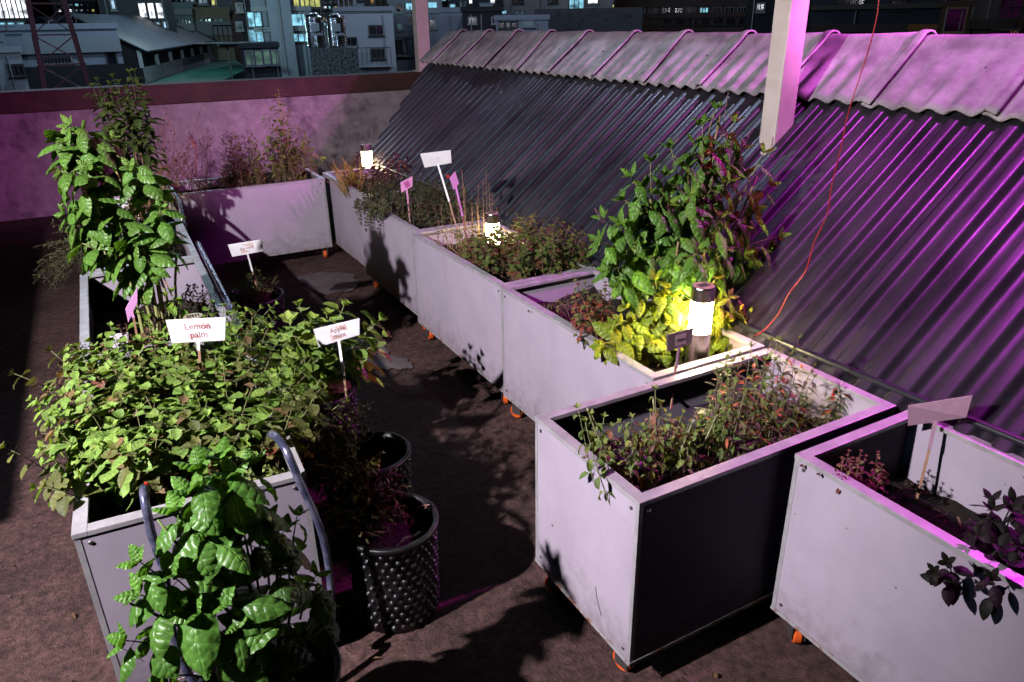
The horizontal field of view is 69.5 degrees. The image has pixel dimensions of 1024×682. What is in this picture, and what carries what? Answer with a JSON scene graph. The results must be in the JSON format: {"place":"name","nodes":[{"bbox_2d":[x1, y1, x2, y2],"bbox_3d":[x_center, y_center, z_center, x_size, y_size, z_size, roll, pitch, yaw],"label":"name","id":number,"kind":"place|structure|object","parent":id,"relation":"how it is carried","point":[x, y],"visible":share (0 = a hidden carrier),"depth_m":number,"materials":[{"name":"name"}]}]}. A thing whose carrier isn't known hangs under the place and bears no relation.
{"place":"outdoors","nodes":[
{"label":"outdoors","id":0,"kind":"place"},
{"bbox_2d":[0,23,29,90],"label":"annex building","id":1,"kind":"structure","parent":0,"point":[13,76],"depth_m":34.94,"materials":[{"name":"grey paint"}]},
{"bbox_2d":[6,64,27,77],"bbox_3d":[-23.460,-12.793,34.912,0.793,0.608,0.144,-15,27,-29],"label":"window","id":2,"kind":"structure","parent":1,"relation":"in","point":[18,70],"depth_m":34.94,"materials":[{"name":"grey paint"}]},
{"bbox_2d":[25,0,90,88],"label":"lattice tower","id":3,"kind":"structure","parent":0,"point":[35,38],"depth_m":17.74,"materials":[{"name":"metal"}]},
{"bbox_2d":[0,8,128,88],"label":"apartment building","id":4,"kind":"structure","parent":0,"point":[100,46],"depth_m":39.10,"materials":[{"name":"grey paint"}]},
{"bbox_2d":[42,56,73,66],"bbox_3d":[-24.001,-14.718,38.826,1.697,0.489,0.157,-14,27,-28],"label":"window","id":5,"kind":"structure","parent":4,"relation":"in","point":[55,59],"depth_m":38.88,"materials":[{"name":"grey paint"}]},
{"bbox_2d":[49,0,97,16],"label":"apartment building","id":6,"kind":"structure","parent":0,"point":[87,6],"depth_m":155.84,"materials":[{"name":"grey paint"}]},
{"bbox_2d":[31,0,172,18],"label":"sky","id":7,"kind":"structure","parent":0,"point":[47,9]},
{"bbox_2d":[184,0,242,63],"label":"apartment building","id":8,"kind":"structure","parent":0,"point":[234,17],"depth_m":108.24,"materials":[{"name":"grey paint"}]},
{"bbox_2d":[238,23,281,78],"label":"glazed shed","id":9,"kind":"structure","parent":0,"point":[261,60],"depth_m":35.63,"materials":[{"name":"grey paint"}]},
{"bbox_2d":[320,0,337,46],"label":"apartment building","id":10,"kind":"structure","parent":0,"point":[327,7],"depth_m":137.51,"materials":[{"name":"grey paint"}]},
{"bbox_2d":[332,0,396,72],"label":"apartment building","id":11,"kind":"structure","parent":0,"point":[370,32],"depth_m":52.70,"materials":[{"name":"grey paint"}]},
{"bbox_2d":[387,0,428,70],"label":"apartment building","id":12,"kind":"structure","parent":0,"point":[404,35],"depth_m":65.83,"materials":[{"name":"grey paint"}]},
{"bbox_2d":[0,214,858,681],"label":"terrace floor","id":13,"kind":"structure","parent":0,"point":[518,620],"depth_m":2.65,"materials":[{"name":"brown concrete"}]},
{"bbox_2d":[98,186,176,215],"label":"planter box","id":14,"kind":"object","parent":13,"relation":"on","point":[171,206],"visible":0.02,"depth_m":4.80,"materials":[{"name":"metal"}]},
{"bbox_2d":[148,157,186,211],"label":"golden herb","id":15,"kind":"object","parent":14,"relation":"on","point":[165,187],"visible":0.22,"depth_m":4.95,"materials":[{"name":"green plant"}]},
{"bbox_2d":[86,214,199,273],"bbox_3d":[-2.059,-0.275,4.178,0.521,0.632,1.076,-13,26,-25],"label":"planter box","id":16,"kind":"object","parent":13,"relation":"on","point":[187,251],"visible":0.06,"depth_m":4.28,"materials":[{"name":"metal"}]},
{"bbox_2d":[33,220,83,295],"bbox_3d":[-2.271,-0.414,3.708,0.313,0.465,0.368,-5,24,-9],"label":"wispy bush","id":17,"kind":"object","parent":16,"relation":"on","point":[75,258],"visible":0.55,"depth_m":3.67,"materials":[{"name":"green plant"}]},
{"bbox_2d":[83,67,168,247],"bbox_3d":[-2.155,-1.020,4.237,0.386,1.036,0.388,-13,26,-26],"label":"dark herb plant","id":18,"kind":"object","parent":16,"relation":"on","point":[142,146],"visible":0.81,"depth_m":4.10,"materials":[{"name":"green plant"}]},
{"bbox_2d":[80,257,233,361],"bbox_3d":[-1.535,0.114,3.265,0.531,0.632,1.111,-13,26,-25],"label":"planter box","id":19,"kind":"object","parent":13,"relation":"on","point":[99,306],"visible":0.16,"depth_m":3.53,"materials":[{"name":"metal"}]},
{"bbox_2d":[37,114,190,344],"bbox_3d":[-1.421,-0.335,2.742,0.432,0.993,0.345,-13,26,-26],"label":"leaning basil","id":20,"kind":"object","parent":19,"relation":"on","point":[105,167],"visible":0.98,"depth_m":2.65,"materials":[{"name":"green plant"}]},
{"bbox_2d":[126,287,137,333],"bbox_3d":[-1.369,-0.109,2.674,0.056,0.177,0.011,-13,26,-26],"label":"plant sign","id":21,"kind":"object","parent":19,"relation":"on","point":[131,305],"visible":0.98,"depth_m":2.66,"materials":[{"name":"pink"}]},
{"bbox_2d":[174,282,217,317],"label":"sparse seedlings","id":22,"kind":"object","parent":19,"relation":"on","point":[197,305],"visible":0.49,"depth_m":3.19,"materials":[{"name":"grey plant"}]},
{"bbox_2d":[196,241,244,335],"bbox_3d":[-1.339,-0.275,3.339,0.032,0.064,1.574,-13,26,-25],"label":"side pipe","id":23,"kind":"object","parent":19,"relation":"attached to","point":[223,293],"visible":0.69,"depth_m":3.24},
{"bbox_2d":[96,181,1013,543],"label":"bark litter","id":24,"kind":"object","parent":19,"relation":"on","point":[662,425],"visible":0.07,"depth_m":2.32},
{"bbox_2d":[71,336,321,681],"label":"planter box","id":25,"kind":"object","parent":13,"relation":"on","point":[102,546],"visible":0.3,"depth_m":1.82,"materials":[{"name":"metal"}]},
{"bbox_2d":[0,299,350,522],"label":"lemon herb","id":26,"kind":"object","parent":25,"relation":"on","point":[127,408],"visible":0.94,"depth_m":2.11,"materials":[{"name":"green plant"}]},
{"bbox_2d":[166,317,225,372],"bbox_3d":[-0.919,0.014,2.181,0.171,0.174,0.011,-2,24,-3],"label":"plant sign","id":27,"kind":"object","parent":26,"relation":"on","point":[198,330],"visible":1,"depth_m":2.16,"materials":[{"name":"white plastic"}]},
{"bbox_2d":[182,313,217,391],"bbox_3d":[-1.103,0.063,2.618,0.070,0.329,0.070,-13,26,-26],"label":"garden lamp","id":28,"kind":"object","parent":25,"relation":"on","point":[204,345],"visible":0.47,"depth_m":2.57,"materials":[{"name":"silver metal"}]},
{"bbox_2d":[139,431,335,681],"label":"bent pipe","id":29,"kind":"object","parent":25,"relation":"attached to","point":[145,494],"visible":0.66,"depth_m":1.88,"materials":[{"name":"metal"}]},
{"bbox_2d":[167,168,332,265],"bbox_3d":[-1.990,-0.910,5.635,1.066,0.632,0.506,-13,26,-26],"label":"planter box","id":30,"kind":"object","parent":13,"relation":"on","point":[283,217],"visible":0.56,"depth_m":5.43,"materials":[{"name":"metal"}]},
{"bbox_2d":[152,102,215,192],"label":"dry stalks","id":31,"kind":"object","parent":30,"relation":"on","point":[186,160],"visible":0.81,"depth_m":5.36,"materials":[{"name":"brown plant"}]},
{"bbox_2d":[216,129,318,188],"bbox_3d":[-1.823,-1.354,5.489,0.811,0.489,0.380,-13,26,-26],"label":"rosemary bush","id":32,"kind":"object","parent":30,"relation":"on","point":[239,174],"visible":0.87,"depth_m":5.43,"materials":[{"name":"green plant"}]},
{"bbox_2d":[255,89,326,180],"bbox_3d":[-1.675,-1.498,5.473,0.513,0.708,0.247,-13,26,-26],"label":"tall lemon verbena","id":33,"kind":"object","parent":30,"relation":"on","point":[283,155],"visible":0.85,"depth_m":5.47,"materials":[{"name":"green plant"}]},
{"bbox_2d":[226,286,286,356],"bbox_3d":[-1.420,-0.104,4.133,0.320,0.326,0.329,10,26,25],"label":"plant pot","id":34,"kind":"object","parent":13,"relation":"on","point":[278,296],"visible":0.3,"depth_m":4.03,"materials":[{"name":"black plastic"}]},
{"bbox_2d":[228,239,262,302],"bbox_3d":[-1.408,-0.368,3.970,0.180,0.367,0.021,-3,24,-4],"label":"plant sign","id":35,"kind":"object","parent":34,"relation":"on","point":[244,248],"visible":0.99,"depth_m":3.91,"materials":[{"name":"white plastic"}]},
{"bbox_2d":[220,267,278,305],"bbox_3d":[-1.438,-0.291,4.047,0.343,0.170,0.382,-13,26,-26],"label":"potted mint","id":36,"kind":"object","parent":34,"relation":"on","point":[252,293],"visible":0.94,"depth_m":4.02,"materials":[{"name":"green plant"}]},
{"bbox_2d":[198,623,340,681],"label":"plant pot","id":37,"kind":"object","parent":13,"relation":"on","point":[327,668],"visible":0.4,"depth_m":1.75,"materials":[{"name":"black plastic"}]},
{"bbox_2d":[106,435,340,681],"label":"basil","id":38,"kind":"object","parent":37,"relation":"on","point":[223,512],"visible":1,"depth_m":1.51,"materials":[{"name":"green plant"}]},
{"bbox_2d":[279,372,359,481],"bbox_3d":[-0.786,0.349,3.031,0.338,0.356,0.330,-20,30,-36],"label":"plant pot","id":39,"kind":"object","parent":13,"relation":"on","point":[352,395],"visible":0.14,"depth_m":2.92,"materials":[{"name":"black plastic"}]},
{"bbox_2d":[266,298,391,404],"bbox_3d":[-0.712,0.046,2.887,0.488,0.498,0.346,-13,26,-26],"label":"apple mint","id":40,"kind":"object","parent":39,"relation":"on","point":[356,353],"visible":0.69,"depth_m":2.87,"materials":[{"name":"green plant"}]},
{"bbox_2d":[297,272,359,293],"bbox_3d":[-1.293,-0.423,5.267,0.411,0.001,0.549,-13,26,-26],"label":"cement patch","id":41,"kind":"object","parent":13,"relation":"on","point":[325,282],"visible":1,"depth_m":5.26,"materials":[{"name":"concrete"}]},
{"bbox_2d":[322,167,413,265],"bbox_3d":[-1.022,-0.909,5.593,0.491,0.632,0.996,-13,26,-26],"label":"planter box","id":42,"kind":"object","parent":13,"relation":"on","point":[346,232],"visible":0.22,"depth_m":5.52,"materials":[{"name":"metal"}]},
{"bbox_2d":[318,156,365,199],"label":"golden grass","id":43,"kind":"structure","parent":42,"relation":"on","point":[350,177],"depth_m":5.30,"materials":[{"name":"brown plant"}]},
{"bbox_2d":[360,144,372,166],"bbox_3d":[-1.168,-1.448,5.953,0.088,0.277,0.088,-13,26,-26],"label":"garden lamp","id":44,"kind":"object","parent":42,"relation":"on","point":[366,150],"visible":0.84,"depth_m":5.90,"materials":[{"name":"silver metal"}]},
{"bbox_2d":[350,151,415,193],"bbox_3d":[-0.965,-1.279,5.527,0.511,0.370,0.687,-4,24,-6],"label":"dark purple plant","id":45,"kind":"object","parent":42,"relation":"on","point":[382,170],"visible":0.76,"depth_m":5.43,"materials":[{"name":"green plant"}]},
{"bbox_2d":[332,431,411,515],"bbox_3d":[-0.489,0.533,2.635,0.280,0.326,0.291,17,29,35],"label":"plant pot","id":46,"kind":"object","parent":13,"relation":"on","point":[395,448],"visible":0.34,"depth_m":2.64,"materials":[{"name":"black plastic"}]},
{"bbox_2d":[313,318,359,439],"bbox_3d":[-0.609,0.137,2.591,0.164,0.404,0.151,-2,24,-2],"label":"plant sign","id":47,"kind":"object","parent":46,"relation":"on","point":[329,334],"visible":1,"depth_m":2.60,"materials":[{"name":"white plastic"}]},
{"bbox_2d":[364,343,412,369],"bbox_3d":[-0.741,0.090,4.065,0.276,0.001,0.456,-13,26,-26],"label":"cement patch","id":48,"kind":"object","parent":13,"relation":"on","point":[379,360],"visible":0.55,"depth_m":4.01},
{"bbox_2d":[343,492,439,633],"bbox_3d":[-0.363,0.686,2.278,0.300,0.326,0.290,-13,26,-26],"label":"plant pot","id":49,"kind":"object","parent":13,"relation":"on","point":[395,579],"visible":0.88,"depth_m":2.19,"materials":[{"name":"black plastic"}]},
{"bbox_2d":[301,401,413,555],"bbox_3d":[-0.501,0.373,2.311,0.347,0.304,0.573,-6,24,-11],"label":"withered herb","id":50,"kind":"object","parent":49,"relation":"on","point":[334,468],"visible":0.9,"depth_m":2.30,"materials":[{"name":"brown plant"}]},
{"bbox_2d":[358,190,484,329],"bbox_3d":[-0.564,-0.548,4.745,0.486,0.632,1.031,-13,26,-26],"label":"planter box","id":51,"kind":"object","parent":13,"relation":"on","point":[388,259],"visible":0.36,"depth_m":4.58,"materials":[{"name":"metal"}]},
{"bbox_2d":[353,174,488,233],"bbox_3d":[-0.593,-0.828,4.635,0.600,0.326,1.031,-13,26,-26],"label":"trailing oregano","id":52,"kind":"object","parent":51,"relation":"on","point":[425,199],"visible":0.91,"depth_m":4.54,"materials":[{"name":"green plant"}]},
{"bbox_2d":[411,221,595,403],"bbox_3d":[-0.077,-0.183,3.889,0.501,0.632,1.051,-13,26,-26],"label":"planter box","id":53,"kind":"object","parent":13,"relation":"on","point":[459,305],"visible":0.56,"depth_m":3.71,"materials":[{"name":"metal"}]},
{"bbox_2d":[420,150,465,259],"bbox_3d":[-0.316,-0.692,3.812,0.306,0.560,0.102,18,30,37],"label":"plant sign","id":54,"kind":"object","parent":53,"relation":"on","point":[438,158],"visible":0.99,"depth_m":3.78,"materials":[{"name":"white plastic"}]},
{"bbox_2d":[435,170,530,269],"bbox_3d":[-0.119,-0.657,3.827,0.574,0.473,0.631,-13,26,-26],"label":"twiggy sage","id":55,"kind":"object","parent":53,"relation":"on","point":[464,216],"visible":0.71,"depth_m":3.87,"materials":[{"name":"brown plant"}]},
{"bbox_2d":[485,211,499,256],"bbox_3d":[-0.103,-0.555,3.929,0.080,0.263,0.080,-13,26,-26],"label":"garden lamp","id":56,"kind":"object","parent":53,"relation":"on","point":[492,218],"visible":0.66,"depth_m":3.87,"materials":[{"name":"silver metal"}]},
{"bbox_2d":[453,212,592,281],"bbox_3d":[0.074,-0.447,3.627,0.582,0.244,0.680,-13,26,-26],"label":"reddish mint","id":57,"kind":"object","parent":53,"relation":"on","point":[545,255],"visible":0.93,"depth_m":3.58,"materials":[{"name":"green plant"}]},
{"bbox_2d":[501,268,764,420],"bbox_3d":[0.427,0.180,3.036,0.501,0.632,1.041,-13,26,-26],"label":"planter box","id":58,"kind":"object","parent":13,"relation":"on","point":[550,364],"visible":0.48,"depth_m":3.01,"materials":[{"name":"metal"}]},
{"bbox_2d":[528,278,616,348],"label":"red leaf seedlings","id":59,"kind":"object","parent":58,"relation":"on","point":[602,313],"visible":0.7,"depth_m":2.71,"materials":[{"name":"plant"}]},
{"bbox_2d":[586,91,790,367],"bbox_3d":[0.684,-0.372,2.673,0.996,0.998,0.380,-13,26,-26],"label":"basil plant","id":60,"kind":"object","parent":58,"relation":"on","point":[636,278],"visible":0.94,"depth_m":2.60,"materials":[{"name":"green plant"}]},
{"bbox_2d":[685,282,715,362],"bbox_3d":[0.650,-0.011,2.567,0.082,0.390,0.082,-13,26,-26],"label":"garden lamp","id":61,"kind":"object","parent":58,"relation":"on","point":[702,296],"visible":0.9,"depth_m":2.51,"materials":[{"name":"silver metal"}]},
{"bbox_2d":[359,29,1023,457],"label":"corrugated roof","id":62,"kind":"structure","parent":13,"relation":"on","point":[913,279],"depth_m":2.98,"materials":[{"name":"metal"}]},
{"bbox_2d":[375,163,1023,448],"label":"gutter","id":63,"kind":"object","parent":62,"relation":"on","point":[987,427],"visible":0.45,"depth_m":2.34,"materials":[{"name":"metal"}]},
{"bbox_2d":[759,0,809,154],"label":"canopy pole","id":64,"kind":"object","parent":62,"relation":"on","point":[785,55],"visible":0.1,"depth_m":3.16,"materials":[{"name":"metal"}]},
{"bbox_2d":[534,348,896,671],"bbox_3d":[0.609,0.495,2.304,0.958,0.632,0.495,-13,26,-26],"label":"planter box","id":65,"kind":"object","parent":13,"relation":"on","point":[634,574],"visible":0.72,"depth_m":2.05,"materials":[{"name":"metal"}]},
{"bbox_2d":[613,446,648,485],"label":"plant","id":66,"kind":"object","parent":65,"relation":"in","point":[641,468],"visible":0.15,"depth_m":2.14,"materials":[{"name":"plant"}]},
{"bbox_2d":[573,384,786,504],"bbox_3d":[0.490,0.221,2.123,0.869,0.405,0.321,-13,26,-26],"label":"wilted mint","id":67,"kind":"object","parent":65,"relation":"on","point":[682,441],"visible":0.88,"depth_m":2.03,"materials":[{"name":"green plant"}]},
{"bbox_2d":[667,327,693,408],"bbox_3d":[0.535,0.085,2.435,0.062,0.224,0.183,12,27,27],"label":"plant sign","id":68,"kind":"object","parent":65,"relation":"on","point":[679,339],"visible":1,"depth_m":2.43,"materials":[{"name":"grey"}]},
{"bbox_2d":[681,402,731,438],"bbox_3d":[0.632,0.256,2.391,0.170,0.091,0.099,-11,25,-21],"label":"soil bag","id":69,"kind":"object","parent":65,"relation":"in","point":[688,413],"visible":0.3,"depth_m":2.36,"materials":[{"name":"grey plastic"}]},
{"bbox_2d":[693,334,851,463],"bbox_3d":[0.962,0.073,2.398,1.037,0.445,0.399,-13,26,-26],"label":"willow leaved herb","id":70,"kind":"object","parent":65,"relation":"on","point":[756,405],"visible":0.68,"depth_m":2.21,"materials":[{"name":"green plant"}]},
{"bbox_2d":[770,410,1023,681],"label":"planter box","id":71,"kind":"object","parent":13,"relation":"on","point":[857,596],"visible":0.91,"depth_m":1.89,"materials":[{"name":"metal"}]},
{"bbox_2d":[834,449,890,495],"bbox_3d":[0.923,0.367,1.958,0.314,0.275,0.122,-13,26,-26],"label":"dried herb","id":72,"kind":"object","parent":71,"relation":"on","point":[878,480],"visible":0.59,"depth_m":1.95,"materials":[{"name":"brown plant"}]},
{"bbox_2d":[908,395,972,499],"bbox_3d":[1.163,0.292,2.062,0.142,0.352,0.042,21,32,40],"label":"plant sign","id":73,"kind":"object","parent":71,"relation":"on","point":[934,412],"visible":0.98,"depth_m":2.03,"materials":[{"name":"white plastic"}]},
{"bbox_2d":[920,476,1023,620],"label":"dark leaf plant","id":74,"kind":"object","parent":71,"relation":"on","point":[992,531],"visible":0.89,"depth_m":1.59,"materials":[{"name":"plant"}]},
{"bbox_2d":[448,0,494,6],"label":"apartment building","id":75,"kind":"structure","parent":0,"point":[461,3],"depth_m":108.88,"materials":[{"name":"grey paint"}]},
{"bbox_2d":[615,0,746,32],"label":"apartment building","id":76,"kind":"structure","parent":0,"point":[695,16],"depth_m":84.71,"materials":[{"name":"grey paint"}]},
{"bbox_2d":[744,0,812,32],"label":"apartment building","id":77,"kind":"structure","parent":0,"point":[759,15],"depth_m":52.44,"materials":[{"name":"black"}]},
{"bbox_2d":[754,0,879,335],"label":"hanging wire","id":78,"kind":"object","parent":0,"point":[835,167],"visible":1,"depth_m":2.29,"materials":[{"name":"red"}]},
{"bbox_2d":[809,24,909,33],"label":"apartment building","id":79,"kind":"structure","parent":0,"point":[867,28],"depth_m":28.59,"materials":[{"name":"grey paint"}]},
{"bbox_2d":[808,0,961,32],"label":"apartment building","id":80,"kind":"structure","parent":0,"point":[836,12],"depth_m":38.29,"materials":[{"name":"grey paint"}]},
{"bbox_2d":[962,0,1023,33],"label":"apartment building","id":81,"kind":"structure","parent":0,"point":[997,16],"depth_m":23.47,"materials":[{"name":"grey concrete"}]},
{"bbox_2d":[997,0,1023,18],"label":"window","id":82,"kind":"structure","parent":81,"relation":"in","point":[1003,3],"depth_m":23.27,"materials":[{"name":"black glass"}]},
{"bbox_3d":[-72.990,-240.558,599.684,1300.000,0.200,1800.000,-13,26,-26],"label":"city ground","id":83,"kind":"structure","parent":0,"visible":0},
{"bbox_2d":[0,0,28,24],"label":"apartment building","id":84,"kind":"structure","parent":83,"relation":"on","point":[13,11],"depth_m":58.24,"materials":[{"name":"grey paint"}]},
{"bbox_2d":[0,0,28,20],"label":"window","id":85,"kind":"structure","parent":84,"relation":"in","point":[10,10],"depth_m":58.20,"materials":[{"name":"grey paint"}]},
{"bbox_2d":[51,14,217,83],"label":"gabled shed","id":86,"kind":"structure","parent":83,"relation":"on","point":[159,51],"depth_m":68.33,"materials":[{"name":"black"}]},
{"bbox_2d":[97,0,177,47],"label":"apartment building","id":87,"kind":"structure","parent":83,"relation":"on","point":[160,12],"depth_m":78.87,"materials":[{"name":"grey paint"}]},
{"bbox_2d":[172,0,194,32],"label":"apartment building","id":88,"kind":"structure","parent":83,"relation":"on","point":[183,14],"depth_m":88.73,"materials":[{"name":"grey paint"}]},
{"bbox_2d":[146,60,244,83],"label":"rooftop court","id":89,"kind":"object","parent":83,"relation":"on","point":[216,70],"visible":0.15,"depth_m":71.67,"materials":[{"name":"green paint"}]},
{"bbox_2d":[194,41,276,78],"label":"court frame","id":90,"kind":"object","parent":89,"relation":"on","point":[224,43],"visible":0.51,"depth_m":59.16,"materials":[{"name":"grey paint"}]},
{"bbox_2d":[191,0,235,60],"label":"apartment building","id":91,"kind":"structure","parent":83,"relation":"on","point":[213,22],"depth_m":94.61,"materials":[{"name":"grey paint"}]},
{"bbox_2d":[235,0,250,41],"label":"apartment building","id":92,"kind":"structure","parent":83,"relation":"on","point":[242,6],"depth_m":78.12,"materials":[{"name":"black"}]},
{"bbox_2d":[267,0,298,76],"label":"stair pier","id":93,"kind":"structure","parent":83,"relation":"on","point":[280,21],"depth_m":61.20,"materials":[{"name":"grey paint"}]},
{"bbox_2d":[245,0,322,75],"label":"apartment building","id":94,"kind":"structure","parent":83,"relation":"on","point":[257,15],"depth_m":61.77,"materials":[{"name":"grey paint"}]},
{"bbox_2d":[245,11,263,28],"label":"window","id":95,"kind":"structure","parent":94,"relation":"in","point":[254,18],"depth_m":61.08,"materials":[{"name":"glass"}]},
{"bbox_2d":[292,0,322,8],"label":"window","id":96,"kind":"structure","parent":94,"relation":"in","point":[315,4],"depth_m":61.76,"materials":[{"name":"glass"}]},
{"bbox_2d":[310,46,359,74],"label":"tank plinth","id":97,"kind":"structure","parent":83,"relation":"on","point":[332,61],"depth_m":40.18,"materials":[{"name":"stone"}]},
{"bbox_2d":[304,12,326,47],"bbox_3d":[-10.659,-16.863,40.006,1.013,1.778,1.033,-6,24,-11],"label":"water tank","id":98,"kind":"object","parent":97,"relation":"on","point":[315,29],"visible":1,"depth_m":39.67,"materials":[{"name":"silver metal"}]},
{"bbox_2d":[326,13,347,47],"bbox_3d":[-9.572,-16.951,40.244,1.025,1.715,1.045,-6,24,-11],"label":"water tank","id":99,"kind":"object","parent":97,"relation":"on","point":[336,30],"visible":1,"depth_m":39.91,"materials":[{"name":"silver metal"}]},
{"bbox_2d":[428,0,462,48],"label":"apartment building","id":100,"kind":"structure","parent":83,"relation":"on","point":[443,21],"depth_m":60.33,"materials":[{"name":"grey paint"}]},
{"bbox_2d":[460,3,503,30],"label":"apartment building","id":101,"kind":"structure","parent":83,"relation":"on","point":[481,17],"depth_m":56.71,"materials":[{"name":"black"}]},
{"bbox_2d":[494,14,549,30],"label":"arcade building","id":102,"kind":"structure","parent":83,"relation":"on","point":[524,22],"depth_m":55.03,"materials":[{"name":"grey paint"}]},
{"bbox_2d":[494,0,612,14],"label":"apartment building","id":103,"kind":"structure","parent":83,"relation":"on","point":[520,7],"depth_m":77.25,"materials":[{"name":"grey paint"}]},
{"bbox_2d":[533,7,643,31],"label":"market hall","id":104,"kind":"structure","parent":83,"relation":"on","point":[603,19],"depth_m":68.11,"materials":[{"name":"black"}]},
{"bbox_2d":[936,0,976,33],"bbox_3d":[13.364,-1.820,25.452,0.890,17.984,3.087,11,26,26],"label":"building","id":105,"kind":"structure","parent":83,"relation":"on","point":[954,17],"depth_m":20.84,"materials":[{"name":"grey"}]},
{"bbox_2d":[940,7,968,33],"bbox_3d":[12.528,-9.059,20.850,0.599,0.698,0.084,11,26,26],"label":"window","id":106,"kind":"structure","parent":105,"relation":"in","point":[954,13],"depth_m":20.86,"materials":[{"name":"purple glass"}]},
{"bbox_3d":[-0.547,7.627,6.829,11.100,15.980,11.500,-13,26,-26],"label":"host building","id":107,"kind":"object","parent":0,"visible":0},
{"bbox_2d":[0,71,420,221],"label":"parapet wall","id":108,"kind":"structure","parent":107,"relation":"on","point":[338,116],"depth_m":7.70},
{"bbox_2d":[412,0,429,71],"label":"parapet pole","id":109,"kind":"object","parent":108,"relation":"on","point":[421,27],"visible":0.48,"depth_m":8.49,"materials":[{"name":"metal"}]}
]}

